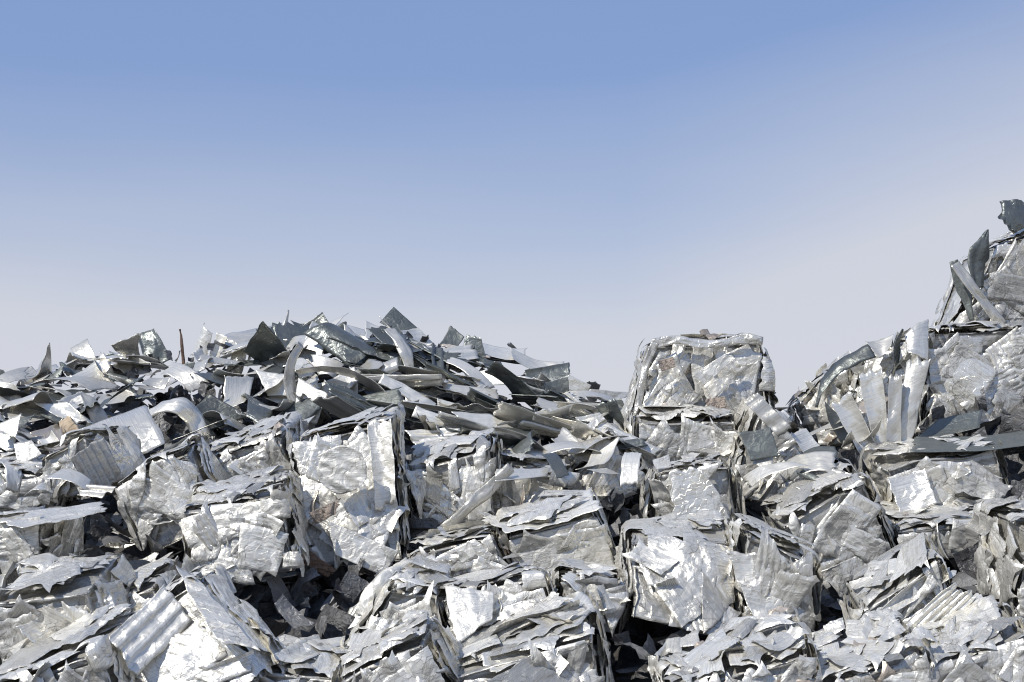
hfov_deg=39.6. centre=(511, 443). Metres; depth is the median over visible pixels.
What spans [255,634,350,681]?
scrap bale
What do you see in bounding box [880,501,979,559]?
scrap bale
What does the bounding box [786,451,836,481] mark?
curved sheet
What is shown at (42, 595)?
scrap bale
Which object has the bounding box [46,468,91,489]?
curved sheet
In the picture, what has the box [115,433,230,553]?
scrap bale
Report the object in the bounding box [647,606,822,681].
scrap bale
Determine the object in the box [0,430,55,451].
creased sheet
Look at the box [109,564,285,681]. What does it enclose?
scrap bale
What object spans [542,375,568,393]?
metal sheet
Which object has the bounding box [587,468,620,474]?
metal sheet
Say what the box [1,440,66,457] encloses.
curved sheet
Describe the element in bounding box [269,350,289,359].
twisted sheet
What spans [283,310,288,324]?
metal strip
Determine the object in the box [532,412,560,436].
rolled sheet
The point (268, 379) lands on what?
metal sheet
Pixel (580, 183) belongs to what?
sky
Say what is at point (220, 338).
channel sheet
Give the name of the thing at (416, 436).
channel sheet
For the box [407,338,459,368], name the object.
channel sheet
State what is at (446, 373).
channel sheet
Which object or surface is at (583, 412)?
rolled sheet
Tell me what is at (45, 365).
twisted sheet
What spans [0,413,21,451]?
metal sheet
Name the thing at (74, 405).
creased sheet
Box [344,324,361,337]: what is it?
metal sheet
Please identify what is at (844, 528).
scrap bale
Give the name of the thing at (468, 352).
channel sheet
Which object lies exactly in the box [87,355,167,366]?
curved sheet
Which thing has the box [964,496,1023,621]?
scrap bale
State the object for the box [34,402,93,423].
metal sheet
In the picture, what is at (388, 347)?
curved sheet
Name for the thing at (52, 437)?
curled sheet
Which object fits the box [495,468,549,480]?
metal sheet
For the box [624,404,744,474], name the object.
scrap bale
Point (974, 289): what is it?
metal strip
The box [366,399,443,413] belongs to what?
metal sheet
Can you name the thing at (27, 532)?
scrap bale
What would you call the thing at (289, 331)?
metal sheet
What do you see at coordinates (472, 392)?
channel sheet
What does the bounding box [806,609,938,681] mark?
scrap bale
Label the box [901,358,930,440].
metal sheet
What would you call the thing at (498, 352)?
curled sheet
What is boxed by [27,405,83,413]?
curved sheet
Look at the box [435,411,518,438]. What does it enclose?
channel sheet
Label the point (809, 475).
channel sheet
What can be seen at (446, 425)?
metal sheet
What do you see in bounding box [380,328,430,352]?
twisted sheet
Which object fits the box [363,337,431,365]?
curved sheet
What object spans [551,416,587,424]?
metal sheet
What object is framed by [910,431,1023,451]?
metal sheet
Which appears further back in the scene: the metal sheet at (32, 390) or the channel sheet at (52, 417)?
the metal sheet at (32, 390)
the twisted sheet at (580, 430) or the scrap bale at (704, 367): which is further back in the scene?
the scrap bale at (704, 367)
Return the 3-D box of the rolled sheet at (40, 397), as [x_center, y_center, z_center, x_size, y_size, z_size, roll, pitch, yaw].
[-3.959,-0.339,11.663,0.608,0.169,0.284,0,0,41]
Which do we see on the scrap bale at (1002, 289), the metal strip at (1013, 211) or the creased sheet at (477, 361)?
the metal strip at (1013, 211)
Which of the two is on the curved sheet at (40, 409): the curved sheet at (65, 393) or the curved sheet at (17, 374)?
the curved sheet at (65, 393)
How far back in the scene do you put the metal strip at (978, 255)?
11.79 m
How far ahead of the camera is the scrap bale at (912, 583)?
8.21 m
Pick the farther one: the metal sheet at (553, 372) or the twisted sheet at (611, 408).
the metal sheet at (553, 372)
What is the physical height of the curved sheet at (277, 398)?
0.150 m
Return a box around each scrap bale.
[0,449,76,510]
[0,502,106,590]
[0,548,134,663]
[0,603,136,681]
[35,424,145,505]
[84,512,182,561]
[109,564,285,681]
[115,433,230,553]
[123,552,199,607]
[173,464,314,585]
[210,411,308,476]
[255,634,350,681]
[261,572,321,606]
[288,402,412,576]
[331,610,465,681]
[345,554,463,646]
[404,429,513,526]
[404,520,520,580]
[435,562,554,641]
[443,591,614,681]
[482,487,615,574]
[490,442,579,514]
[542,558,633,640]
[565,412,650,512]
[613,510,744,634]
[621,329,778,422]
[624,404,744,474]
[639,452,746,529]
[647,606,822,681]
[724,513,822,631]
[727,391,802,506]
[759,459,897,595]
[785,351,862,448]
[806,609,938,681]
[828,326,934,449]
[837,532,976,633]
[854,434,1012,510]
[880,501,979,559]
[915,593,1023,681]
[916,320,1023,436]
[931,228,1023,330]
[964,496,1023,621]
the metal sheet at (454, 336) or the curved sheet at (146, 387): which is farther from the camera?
the metal sheet at (454, 336)
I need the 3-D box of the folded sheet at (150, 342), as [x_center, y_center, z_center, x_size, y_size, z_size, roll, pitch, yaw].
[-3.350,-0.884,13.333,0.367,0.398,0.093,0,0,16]
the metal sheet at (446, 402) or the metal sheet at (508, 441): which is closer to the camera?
the metal sheet at (508, 441)
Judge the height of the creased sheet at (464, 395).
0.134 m
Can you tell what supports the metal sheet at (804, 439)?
on the scrap fragments
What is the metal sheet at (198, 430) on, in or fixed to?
on the curved sheet at (234, 423)
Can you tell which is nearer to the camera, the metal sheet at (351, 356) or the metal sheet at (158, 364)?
the metal sheet at (351, 356)
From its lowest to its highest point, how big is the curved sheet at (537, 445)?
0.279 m
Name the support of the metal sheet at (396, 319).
on the scrap fragments
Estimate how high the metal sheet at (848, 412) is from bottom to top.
0.611 m
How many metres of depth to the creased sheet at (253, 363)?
12.54 m
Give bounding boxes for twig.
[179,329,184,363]
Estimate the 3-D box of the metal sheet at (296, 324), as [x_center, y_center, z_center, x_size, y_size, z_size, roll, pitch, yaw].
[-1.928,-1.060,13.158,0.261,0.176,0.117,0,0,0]
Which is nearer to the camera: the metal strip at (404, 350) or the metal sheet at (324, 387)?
the metal sheet at (324, 387)
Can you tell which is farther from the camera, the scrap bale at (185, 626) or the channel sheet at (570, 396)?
the channel sheet at (570, 396)
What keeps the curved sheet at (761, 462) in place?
on the scrap fragments
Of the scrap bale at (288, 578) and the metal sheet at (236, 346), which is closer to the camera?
the scrap bale at (288, 578)
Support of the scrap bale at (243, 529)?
on the scrap fragments
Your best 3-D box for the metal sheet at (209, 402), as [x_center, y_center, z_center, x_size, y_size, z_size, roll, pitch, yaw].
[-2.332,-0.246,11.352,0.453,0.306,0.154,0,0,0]
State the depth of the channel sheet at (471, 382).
12.22 m
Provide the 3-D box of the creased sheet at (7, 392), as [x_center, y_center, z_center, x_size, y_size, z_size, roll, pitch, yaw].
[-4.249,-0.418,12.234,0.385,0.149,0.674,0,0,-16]
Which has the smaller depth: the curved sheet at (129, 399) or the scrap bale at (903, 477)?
the scrap bale at (903, 477)
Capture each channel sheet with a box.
[35,412,91,428]
[77,484,115,498]
[79,402,102,414]
[190,323,212,355]
[199,432,213,439]
[209,333,226,356]
[277,376,320,406]
[292,391,330,423]
[310,395,361,418]
[325,381,379,410]
[357,374,442,390]
[358,357,398,389]
[358,383,402,396]
[362,374,448,387]
[385,343,455,373]
[400,400,492,415]
[405,377,466,400]
[405,428,459,443]
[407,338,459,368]
[408,339,460,372]
[413,344,478,367]
[416,410,440,432]
[417,391,442,401]
[423,367,475,384]
[425,361,475,386]
[431,343,449,372]
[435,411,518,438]
[441,344,490,357]
[467,387,501,406]
[486,357,519,363]
[509,393,562,402]
[514,420,569,437]
[516,375,545,390]
[527,373,566,396]
[539,389,573,401]
[562,415,589,423]
[563,392,581,401]
[575,412,606,421]
[587,438,647,450]
[796,469,830,488]
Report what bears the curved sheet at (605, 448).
on the scrap bale at (517, 492)
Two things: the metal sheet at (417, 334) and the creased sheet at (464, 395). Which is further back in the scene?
the metal sheet at (417, 334)
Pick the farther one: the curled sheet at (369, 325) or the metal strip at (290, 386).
the curled sheet at (369, 325)
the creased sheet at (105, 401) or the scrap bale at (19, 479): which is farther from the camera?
the creased sheet at (105, 401)
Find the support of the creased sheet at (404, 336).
on the metal sheet at (369, 343)
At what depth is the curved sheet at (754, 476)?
9.94 m
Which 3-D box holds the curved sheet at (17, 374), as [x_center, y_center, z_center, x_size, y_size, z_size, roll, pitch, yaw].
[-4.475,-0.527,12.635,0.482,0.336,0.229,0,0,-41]
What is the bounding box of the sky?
[0,0,1023,423]
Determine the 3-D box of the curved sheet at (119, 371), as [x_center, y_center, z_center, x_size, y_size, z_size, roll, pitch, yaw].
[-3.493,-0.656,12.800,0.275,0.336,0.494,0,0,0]
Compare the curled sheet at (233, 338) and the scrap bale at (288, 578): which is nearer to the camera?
the scrap bale at (288, 578)
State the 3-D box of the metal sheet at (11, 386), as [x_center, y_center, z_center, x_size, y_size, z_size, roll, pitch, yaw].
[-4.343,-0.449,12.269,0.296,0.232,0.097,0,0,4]
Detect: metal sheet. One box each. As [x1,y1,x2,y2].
[0,381,21,400]
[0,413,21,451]
[0,414,37,443]
[2,404,53,421]
[18,358,78,389]
[20,366,55,393]
[21,389,100,403]
[29,360,47,393]
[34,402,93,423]
[36,364,70,381]
[58,391,96,404]
[71,352,114,387]
[78,362,166,366]
[87,358,168,369]
[165,417,231,443]
[184,362,194,368]
[195,372,224,384]
[196,394,245,429]
[219,341,248,352]
[219,346,246,357]
[242,321,286,368]
[255,369,285,395]
[272,322,309,375]
[291,320,307,326]
[295,376,312,384]
[295,378,327,424]
[304,415,315,422]
[317,380,359,409]
[326,367,357,392]
[337,322,365,336]
[341,348,403,369]
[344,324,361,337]
[355,335,388,351]
[361,387,403,410]
[366,326,394,351]
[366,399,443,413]
[380,307,416,333]
[397,365,480,380]
[401,328,435,345]
[412,421,500,448]
[429,421,467,429]
[437,398,457,408]
[440,326,463,347]
[442,383,498,398]
[451,411,512,427]
[457,428,520,447]
[462,370,504,384]
[464,335,486,367]
[473,396,537,435]
[483,361,501,369]
[490,427,531,434]
[493,401,571,429]
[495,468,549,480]
[525,362,569,379]
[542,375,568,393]
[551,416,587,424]
[568,375,590,390]
[576,402,599,406]
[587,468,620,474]
[589,389,627,400]
[601,399,623,406]
[739,428,778,460]
[744,392,791,436]
[791,428,834,463]
[810,420,839,434]
[825,425,842,431]
[831,392,881,472]
[859,368,886,442]
[859,394,887,413]
[865,334,892,357]
[886,373,901,441]
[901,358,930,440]
[904,319,928,360]
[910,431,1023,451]
[913,410,982,438]
[998,212,1015,231]
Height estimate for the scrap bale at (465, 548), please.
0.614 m
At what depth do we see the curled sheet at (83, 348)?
13.33 m
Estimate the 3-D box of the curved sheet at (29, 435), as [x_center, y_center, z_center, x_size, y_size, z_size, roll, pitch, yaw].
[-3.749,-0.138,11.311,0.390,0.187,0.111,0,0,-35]
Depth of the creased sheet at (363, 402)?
11.24 m
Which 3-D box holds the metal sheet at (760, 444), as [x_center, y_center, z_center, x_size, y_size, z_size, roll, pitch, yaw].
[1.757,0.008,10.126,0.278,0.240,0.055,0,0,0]
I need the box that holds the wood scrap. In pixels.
[59,416,79,444]
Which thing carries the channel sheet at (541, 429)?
on the scrap fragments
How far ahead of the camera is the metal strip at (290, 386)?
11.67 m
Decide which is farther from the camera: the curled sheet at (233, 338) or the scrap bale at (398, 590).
the curled sheet at (233, 338)
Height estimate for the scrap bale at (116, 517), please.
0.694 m
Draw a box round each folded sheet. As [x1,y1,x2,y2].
[13,440,41,460]
[139,329,169,362]
[309,312,327,325]
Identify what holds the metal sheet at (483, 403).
on the scrap fragments
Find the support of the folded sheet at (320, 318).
on the scrap fragments
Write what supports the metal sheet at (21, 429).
on the scrap fragments
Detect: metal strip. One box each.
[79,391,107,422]
[149,397,214,445]
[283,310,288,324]
[284,341,315,437]
[378,373,435,404]
[384,328,413,374]
[411,405,451,427]
[815,344,875,407]
[887,329,903,382]
[949,259,973,320]
[951,261,1006,323]
[967,229,989,287]
[999,199,1023,233]
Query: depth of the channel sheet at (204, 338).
13.25 m
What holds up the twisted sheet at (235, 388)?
on the scrap fragments
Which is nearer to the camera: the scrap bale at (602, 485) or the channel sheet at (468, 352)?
the scrap bale at (602, 485)
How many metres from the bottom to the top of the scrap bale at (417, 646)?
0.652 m
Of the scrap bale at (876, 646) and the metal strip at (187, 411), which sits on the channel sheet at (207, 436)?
the metal strip at (187, 411)
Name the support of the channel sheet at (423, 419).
on the scrap fragments
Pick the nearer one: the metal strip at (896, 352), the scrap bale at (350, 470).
the scrap bale at (350, 470)
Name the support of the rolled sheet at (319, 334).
on the scrap fragments
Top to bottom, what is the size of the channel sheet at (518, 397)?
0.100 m
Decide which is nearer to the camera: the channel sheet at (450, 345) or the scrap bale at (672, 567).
the scrap bale at (672, 567)
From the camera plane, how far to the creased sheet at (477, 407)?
11.43 m
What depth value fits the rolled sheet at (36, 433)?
11.18 m
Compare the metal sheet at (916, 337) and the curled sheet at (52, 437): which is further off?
the metal sheet at (916, 337)
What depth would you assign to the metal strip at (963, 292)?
11.69 m
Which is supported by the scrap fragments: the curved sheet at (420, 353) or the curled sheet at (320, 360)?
the curled sheet at (320, 360)
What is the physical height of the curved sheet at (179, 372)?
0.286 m
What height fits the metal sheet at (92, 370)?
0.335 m
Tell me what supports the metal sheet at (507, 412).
on the scrap fragments
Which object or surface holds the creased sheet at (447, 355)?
on the scrap fragments
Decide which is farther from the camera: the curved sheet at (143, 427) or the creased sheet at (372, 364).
the creased sheet at (372, 364)
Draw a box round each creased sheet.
[0,387,28,397]
[0,413,37,426]
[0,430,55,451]
[25,384,51,393]
[49,400,79,422]
[59,362,81,374]
[84,375,144,416]
[109,358,154,374]
[224,360,261,366]
[226,349,246,376]
[248,335,306,355]
[252,363,309,396]
[260,357,288,366]
[305,321,318,338]
[326,337,387,360]
[329,334,409,357]
[345,359,383,388]
[347,393,413,423]
[349,365,445,391]
[405,406,437,415]
[413,351,460,359]
[431,385,466,397]
[437,401,498,413]
[457,357,493,367]
[484,361,541,410]
[531,397,580,417]
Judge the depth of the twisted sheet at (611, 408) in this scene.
11.05 m
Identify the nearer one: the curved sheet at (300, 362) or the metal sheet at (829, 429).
the metal sheet at (829, 429)
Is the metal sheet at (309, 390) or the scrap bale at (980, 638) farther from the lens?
the metal sheet at (309, 390)
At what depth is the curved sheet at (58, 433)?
10.93 m
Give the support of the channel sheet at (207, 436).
on the scrap fragments
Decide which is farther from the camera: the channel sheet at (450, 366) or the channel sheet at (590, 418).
the channel sheet at (450, 366)
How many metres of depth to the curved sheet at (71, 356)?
13.46 m
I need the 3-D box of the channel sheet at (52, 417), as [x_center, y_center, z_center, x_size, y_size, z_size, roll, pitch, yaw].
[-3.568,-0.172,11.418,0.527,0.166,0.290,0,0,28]
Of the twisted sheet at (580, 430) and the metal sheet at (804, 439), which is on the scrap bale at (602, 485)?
the twisted sheet at (580, 430)
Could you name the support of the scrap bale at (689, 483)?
on the scrap fragments
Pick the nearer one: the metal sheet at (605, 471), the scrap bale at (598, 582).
the scrap bale at (598, 582)
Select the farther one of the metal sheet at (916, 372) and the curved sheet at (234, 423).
the curved sheet at (234, 423)
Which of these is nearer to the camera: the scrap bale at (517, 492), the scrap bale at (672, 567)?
the scrap bale at (672, 567)
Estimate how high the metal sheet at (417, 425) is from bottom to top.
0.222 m
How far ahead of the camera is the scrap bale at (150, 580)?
8.73 m
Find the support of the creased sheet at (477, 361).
on the scrap fragments
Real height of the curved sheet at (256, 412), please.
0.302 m
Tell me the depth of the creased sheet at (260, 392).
11.84 m
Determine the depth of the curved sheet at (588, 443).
10.46 m
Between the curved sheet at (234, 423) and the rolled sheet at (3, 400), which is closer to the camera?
the curved sheet at (234, 423)
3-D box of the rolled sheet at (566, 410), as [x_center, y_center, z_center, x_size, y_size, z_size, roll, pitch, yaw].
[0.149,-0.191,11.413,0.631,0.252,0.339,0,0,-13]
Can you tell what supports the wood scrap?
on the scrap fragments
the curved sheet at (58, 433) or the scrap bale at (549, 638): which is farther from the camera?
the curved sheet at (58, 433)
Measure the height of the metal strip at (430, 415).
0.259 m
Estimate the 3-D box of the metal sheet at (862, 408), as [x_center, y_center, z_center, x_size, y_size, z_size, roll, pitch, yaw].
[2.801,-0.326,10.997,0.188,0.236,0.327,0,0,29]
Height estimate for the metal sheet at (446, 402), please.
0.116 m
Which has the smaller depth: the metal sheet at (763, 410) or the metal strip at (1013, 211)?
the metal sheet at (763, 410)
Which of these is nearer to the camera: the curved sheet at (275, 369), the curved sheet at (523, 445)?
the curved sheet at (523, 445)
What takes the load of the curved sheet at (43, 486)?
on the scrap fragments
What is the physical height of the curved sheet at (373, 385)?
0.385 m
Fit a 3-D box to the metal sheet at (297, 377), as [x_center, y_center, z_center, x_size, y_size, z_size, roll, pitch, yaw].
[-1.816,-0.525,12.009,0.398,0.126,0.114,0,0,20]
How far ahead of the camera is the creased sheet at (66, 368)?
12.84 m
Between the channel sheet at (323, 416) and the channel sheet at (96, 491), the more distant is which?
the channel sheet at (323, 416)
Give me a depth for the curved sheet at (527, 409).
11.31 m
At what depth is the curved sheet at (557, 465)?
9.94 m
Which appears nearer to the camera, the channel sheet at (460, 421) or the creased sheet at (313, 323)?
the channel sheet at (460, 421)
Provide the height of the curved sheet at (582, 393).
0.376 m
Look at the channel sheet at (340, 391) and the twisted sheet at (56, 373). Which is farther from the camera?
the twisted sheet at (56, 373)
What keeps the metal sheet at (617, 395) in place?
on the curved sheet at (582, 393)
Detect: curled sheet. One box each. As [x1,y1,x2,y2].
[38,430,59,447]
[70,339,95,363]
[108,351,126,358]
[223,323,281,349]
[311,355,343,377]
[365,321,386,338]
[482,343,526,359]
[510,347,564,368]
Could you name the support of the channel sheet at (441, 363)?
on the scrap fragments
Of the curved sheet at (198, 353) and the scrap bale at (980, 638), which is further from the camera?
the curved sheet at (198, 353)
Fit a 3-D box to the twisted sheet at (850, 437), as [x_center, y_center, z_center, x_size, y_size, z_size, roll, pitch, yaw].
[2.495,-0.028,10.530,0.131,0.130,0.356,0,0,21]
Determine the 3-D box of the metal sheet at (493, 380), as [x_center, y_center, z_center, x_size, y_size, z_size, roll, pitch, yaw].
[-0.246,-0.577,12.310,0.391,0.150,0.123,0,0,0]
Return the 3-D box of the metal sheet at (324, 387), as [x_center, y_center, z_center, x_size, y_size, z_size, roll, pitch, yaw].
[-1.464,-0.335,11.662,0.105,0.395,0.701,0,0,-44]
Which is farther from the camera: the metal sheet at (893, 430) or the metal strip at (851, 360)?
the metal strip at (851, 360)
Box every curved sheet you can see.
[0,367,28,382]
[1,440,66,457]
[17,417,62,437]
[23,482,53,496]
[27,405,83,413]
[30,376,119,389]
[36,426,65,456]
[38,387,70,395]
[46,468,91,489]
[58,386,137,404]
[64,352,92,375]
[81,405,164,453]
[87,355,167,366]
[103,354,138,386]
[106,373,177,389]
[124,394,154,403]
[161,362,212,392]
[192,348,223,368]
[193,357,215,372]
[202,410,245,429]
[241,393,272,421]
[264,395,286,402]
[267,365,284,373]
[278,398,320,419]
[295,358,316,377]
[295,366,386,393]
[297,313,347,378]
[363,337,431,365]
[375,343,428,367]
[446,357,494,388]
[492,427,546,450]
[493,404,554,441]
[512,430,537,460]
[542,452,568,477]
[543,441,599,452]
[554,401,596,410]
[565,436,628,454]
[568,390,622,407]
[575,436,619,469]
[620,452,641,487]
[743,462,807,487]
[753,457,772,466]
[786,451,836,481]
[795,469,864,498]
[803,446,838,459]
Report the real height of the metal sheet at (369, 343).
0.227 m
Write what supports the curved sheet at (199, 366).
on the scrap fragments
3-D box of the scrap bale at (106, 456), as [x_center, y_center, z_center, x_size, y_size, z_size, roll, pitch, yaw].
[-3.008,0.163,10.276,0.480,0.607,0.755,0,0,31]
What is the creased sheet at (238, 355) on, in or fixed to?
on the scrap fragments
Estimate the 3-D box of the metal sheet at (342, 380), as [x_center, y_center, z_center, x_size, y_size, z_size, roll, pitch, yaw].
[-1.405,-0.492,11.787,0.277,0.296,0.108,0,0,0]
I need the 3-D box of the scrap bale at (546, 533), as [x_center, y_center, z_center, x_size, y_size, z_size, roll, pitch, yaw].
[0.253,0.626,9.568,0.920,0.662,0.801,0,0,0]
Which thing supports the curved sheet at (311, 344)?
on the scrap fragments
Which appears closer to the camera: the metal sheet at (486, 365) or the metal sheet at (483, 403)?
the metal sheet at (483, 403)
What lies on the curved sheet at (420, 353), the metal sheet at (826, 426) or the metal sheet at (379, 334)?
the metal sheet at (379, 334)
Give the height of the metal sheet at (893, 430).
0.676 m
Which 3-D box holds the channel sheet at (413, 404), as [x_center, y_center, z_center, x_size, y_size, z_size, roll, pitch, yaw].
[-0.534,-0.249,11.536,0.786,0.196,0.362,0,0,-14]
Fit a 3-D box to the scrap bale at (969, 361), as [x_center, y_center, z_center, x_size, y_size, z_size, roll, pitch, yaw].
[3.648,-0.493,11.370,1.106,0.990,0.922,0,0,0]
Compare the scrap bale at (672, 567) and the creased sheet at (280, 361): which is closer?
the scrap bale at (672, 567)
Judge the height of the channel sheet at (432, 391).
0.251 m
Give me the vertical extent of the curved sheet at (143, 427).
0.509 m
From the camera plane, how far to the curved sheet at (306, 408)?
11.38 m
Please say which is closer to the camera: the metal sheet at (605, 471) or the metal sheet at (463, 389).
the metal sheet at (605, 471)
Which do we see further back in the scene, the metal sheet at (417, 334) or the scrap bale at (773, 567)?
the metal sheet at (417, 334)
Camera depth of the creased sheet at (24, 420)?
11.32 m
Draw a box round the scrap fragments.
[0,326,1023,681]
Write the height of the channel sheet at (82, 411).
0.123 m
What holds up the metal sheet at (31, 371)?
on the scrap fragments
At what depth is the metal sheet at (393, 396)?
11.50 m
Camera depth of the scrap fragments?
9.83 m
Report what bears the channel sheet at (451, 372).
on the scrap fragments
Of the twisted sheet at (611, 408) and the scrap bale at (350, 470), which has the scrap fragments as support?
the scrap bale at (350, 470)
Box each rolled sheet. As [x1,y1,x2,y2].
[0,391,53,408]
[0,396,7,415]
[30,420,86,436]
[107,372,134,385]
[132,357,150,366]
[198,354,248,366]
[259,399,294,410]
[303,322,378,367]
[496,404,573,427]
[526,383,546,394]
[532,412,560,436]
[551,427,591,461]
[565,398,592,415]
[591,417,661,457]
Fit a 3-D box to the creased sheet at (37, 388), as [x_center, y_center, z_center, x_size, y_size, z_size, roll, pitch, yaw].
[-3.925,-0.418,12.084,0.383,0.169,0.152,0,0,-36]
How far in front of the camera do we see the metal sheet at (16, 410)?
11.68 m
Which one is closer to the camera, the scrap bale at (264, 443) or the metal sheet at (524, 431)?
the scrap bale at (264, 443)
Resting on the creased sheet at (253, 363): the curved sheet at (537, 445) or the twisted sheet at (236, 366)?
the twisted sheet at (236, 366)
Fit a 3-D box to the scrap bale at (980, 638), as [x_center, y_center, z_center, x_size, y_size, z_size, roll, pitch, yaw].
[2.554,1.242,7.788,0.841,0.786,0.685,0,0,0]
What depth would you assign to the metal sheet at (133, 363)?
12.66 m
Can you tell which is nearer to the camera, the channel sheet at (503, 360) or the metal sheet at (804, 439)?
the metal sheet at (804, 439)
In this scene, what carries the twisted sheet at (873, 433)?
on the scrap bale at (903, 477)
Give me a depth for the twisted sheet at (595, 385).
13.02 m
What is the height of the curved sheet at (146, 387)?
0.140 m
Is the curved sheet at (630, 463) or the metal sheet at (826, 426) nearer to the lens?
the curved sheet at (630, 463)
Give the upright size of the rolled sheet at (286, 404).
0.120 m
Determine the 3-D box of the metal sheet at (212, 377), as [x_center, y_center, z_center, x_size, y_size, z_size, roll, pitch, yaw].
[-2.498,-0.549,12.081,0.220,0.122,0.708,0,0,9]
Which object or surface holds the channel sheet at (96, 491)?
on the scrap bale at (152, 491)
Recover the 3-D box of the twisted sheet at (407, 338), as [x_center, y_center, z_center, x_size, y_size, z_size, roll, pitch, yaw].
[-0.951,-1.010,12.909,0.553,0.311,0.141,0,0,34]
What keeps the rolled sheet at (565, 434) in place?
on the scrap bale at (602, 485)
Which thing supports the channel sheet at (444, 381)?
on the scrap fragments
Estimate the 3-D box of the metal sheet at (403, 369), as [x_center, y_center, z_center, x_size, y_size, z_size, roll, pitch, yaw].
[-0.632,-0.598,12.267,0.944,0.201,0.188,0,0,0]
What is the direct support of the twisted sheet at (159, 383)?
on the scrap fragments
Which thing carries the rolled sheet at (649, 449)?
on the scrap bale at (602, 485)
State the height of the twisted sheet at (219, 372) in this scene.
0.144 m
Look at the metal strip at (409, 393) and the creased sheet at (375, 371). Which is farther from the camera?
the creased sheet at (375, 371)
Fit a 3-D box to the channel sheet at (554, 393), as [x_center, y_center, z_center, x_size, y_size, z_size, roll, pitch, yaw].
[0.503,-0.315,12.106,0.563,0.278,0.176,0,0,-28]
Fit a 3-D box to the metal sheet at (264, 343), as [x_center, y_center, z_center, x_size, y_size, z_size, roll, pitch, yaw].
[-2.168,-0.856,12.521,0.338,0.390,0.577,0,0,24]
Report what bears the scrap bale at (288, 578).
on the scrap fragments
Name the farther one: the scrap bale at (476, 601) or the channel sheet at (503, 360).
the channel sheet at (503, 360)
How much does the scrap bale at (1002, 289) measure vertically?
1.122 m
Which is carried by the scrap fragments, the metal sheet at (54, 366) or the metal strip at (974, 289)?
the metal sheet at (54, 366)
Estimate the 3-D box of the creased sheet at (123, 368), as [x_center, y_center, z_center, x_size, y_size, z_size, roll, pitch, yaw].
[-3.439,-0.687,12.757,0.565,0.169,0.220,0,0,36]
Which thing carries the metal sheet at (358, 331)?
on the scrap fragments
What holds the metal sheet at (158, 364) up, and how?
on the scrap fragments
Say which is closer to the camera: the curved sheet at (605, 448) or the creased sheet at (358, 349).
the curved sheet at (605, 448)
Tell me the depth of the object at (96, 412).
11.45 m
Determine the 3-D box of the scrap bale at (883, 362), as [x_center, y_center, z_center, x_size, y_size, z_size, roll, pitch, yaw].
[2.950,-0.390,11.482,0.879,1.075,0.928,0,0,15]
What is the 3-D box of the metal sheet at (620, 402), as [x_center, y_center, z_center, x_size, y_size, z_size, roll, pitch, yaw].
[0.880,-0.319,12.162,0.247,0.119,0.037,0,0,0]
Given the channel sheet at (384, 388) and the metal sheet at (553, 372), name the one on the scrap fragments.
the channel sheet at (384, 388)
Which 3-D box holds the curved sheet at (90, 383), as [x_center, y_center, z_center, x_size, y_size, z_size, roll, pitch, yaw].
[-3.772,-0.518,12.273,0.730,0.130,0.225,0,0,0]
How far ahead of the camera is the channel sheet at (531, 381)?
12.49 m
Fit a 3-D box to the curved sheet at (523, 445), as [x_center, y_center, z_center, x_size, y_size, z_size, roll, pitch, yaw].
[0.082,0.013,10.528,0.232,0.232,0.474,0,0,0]
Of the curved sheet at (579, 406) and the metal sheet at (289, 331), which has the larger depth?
the metal sheet at (289, 331)
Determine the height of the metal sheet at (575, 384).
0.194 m
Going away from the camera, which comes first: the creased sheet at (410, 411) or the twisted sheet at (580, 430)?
the twisted sheet at (580, 430)
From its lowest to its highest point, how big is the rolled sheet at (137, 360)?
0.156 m
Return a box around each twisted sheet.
[17,360,66,389]
[26,342,51,378]
[111,333,152,368]
[141,377,169,389]
[207,352,238,368]
[207,364,273,380]
[223,375,253,406]
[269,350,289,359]
[285,321,346,352]
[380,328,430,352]
[381,319,431,344]
[569,419,607,439]
[586,381,600,402]
[594,398,624,430]
[824,401,847,443]
[841,431,854,447]
[852,418,881,443]
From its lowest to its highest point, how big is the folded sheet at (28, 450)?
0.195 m
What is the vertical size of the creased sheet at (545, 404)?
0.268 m
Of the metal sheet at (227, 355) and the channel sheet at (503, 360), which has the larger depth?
the channel sheet at (503, 360)
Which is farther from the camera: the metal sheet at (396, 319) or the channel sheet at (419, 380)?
the metal sheet at (396, 319)
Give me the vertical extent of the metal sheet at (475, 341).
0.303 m
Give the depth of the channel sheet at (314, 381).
11.78 m
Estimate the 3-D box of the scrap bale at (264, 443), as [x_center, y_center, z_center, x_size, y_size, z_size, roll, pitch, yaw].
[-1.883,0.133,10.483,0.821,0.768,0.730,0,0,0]
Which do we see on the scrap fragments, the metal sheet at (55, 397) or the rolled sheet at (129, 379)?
the metal sheet at (55, 397)
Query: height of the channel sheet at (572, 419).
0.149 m
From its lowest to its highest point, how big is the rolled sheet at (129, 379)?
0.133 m
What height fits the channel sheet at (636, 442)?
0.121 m
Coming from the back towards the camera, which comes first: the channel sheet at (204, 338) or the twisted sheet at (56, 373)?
the channel sheet at (204, 338)
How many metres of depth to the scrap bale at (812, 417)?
11.43 m
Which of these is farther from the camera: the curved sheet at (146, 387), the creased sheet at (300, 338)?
the creased sheet at (300, 338)
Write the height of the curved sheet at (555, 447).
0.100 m
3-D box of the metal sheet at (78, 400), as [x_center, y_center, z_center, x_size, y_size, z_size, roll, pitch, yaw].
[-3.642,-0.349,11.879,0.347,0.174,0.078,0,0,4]
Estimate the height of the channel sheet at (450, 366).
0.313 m
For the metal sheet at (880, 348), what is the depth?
11.02 m
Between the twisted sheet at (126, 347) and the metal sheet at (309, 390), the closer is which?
the metal sheet at (309, 390)
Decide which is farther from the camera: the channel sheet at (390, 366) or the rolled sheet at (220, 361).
the rolled sheet at (220, 361)
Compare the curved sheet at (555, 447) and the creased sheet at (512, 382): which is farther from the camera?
the creased sheet at (512, 382)
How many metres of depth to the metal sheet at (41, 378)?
12.82 m

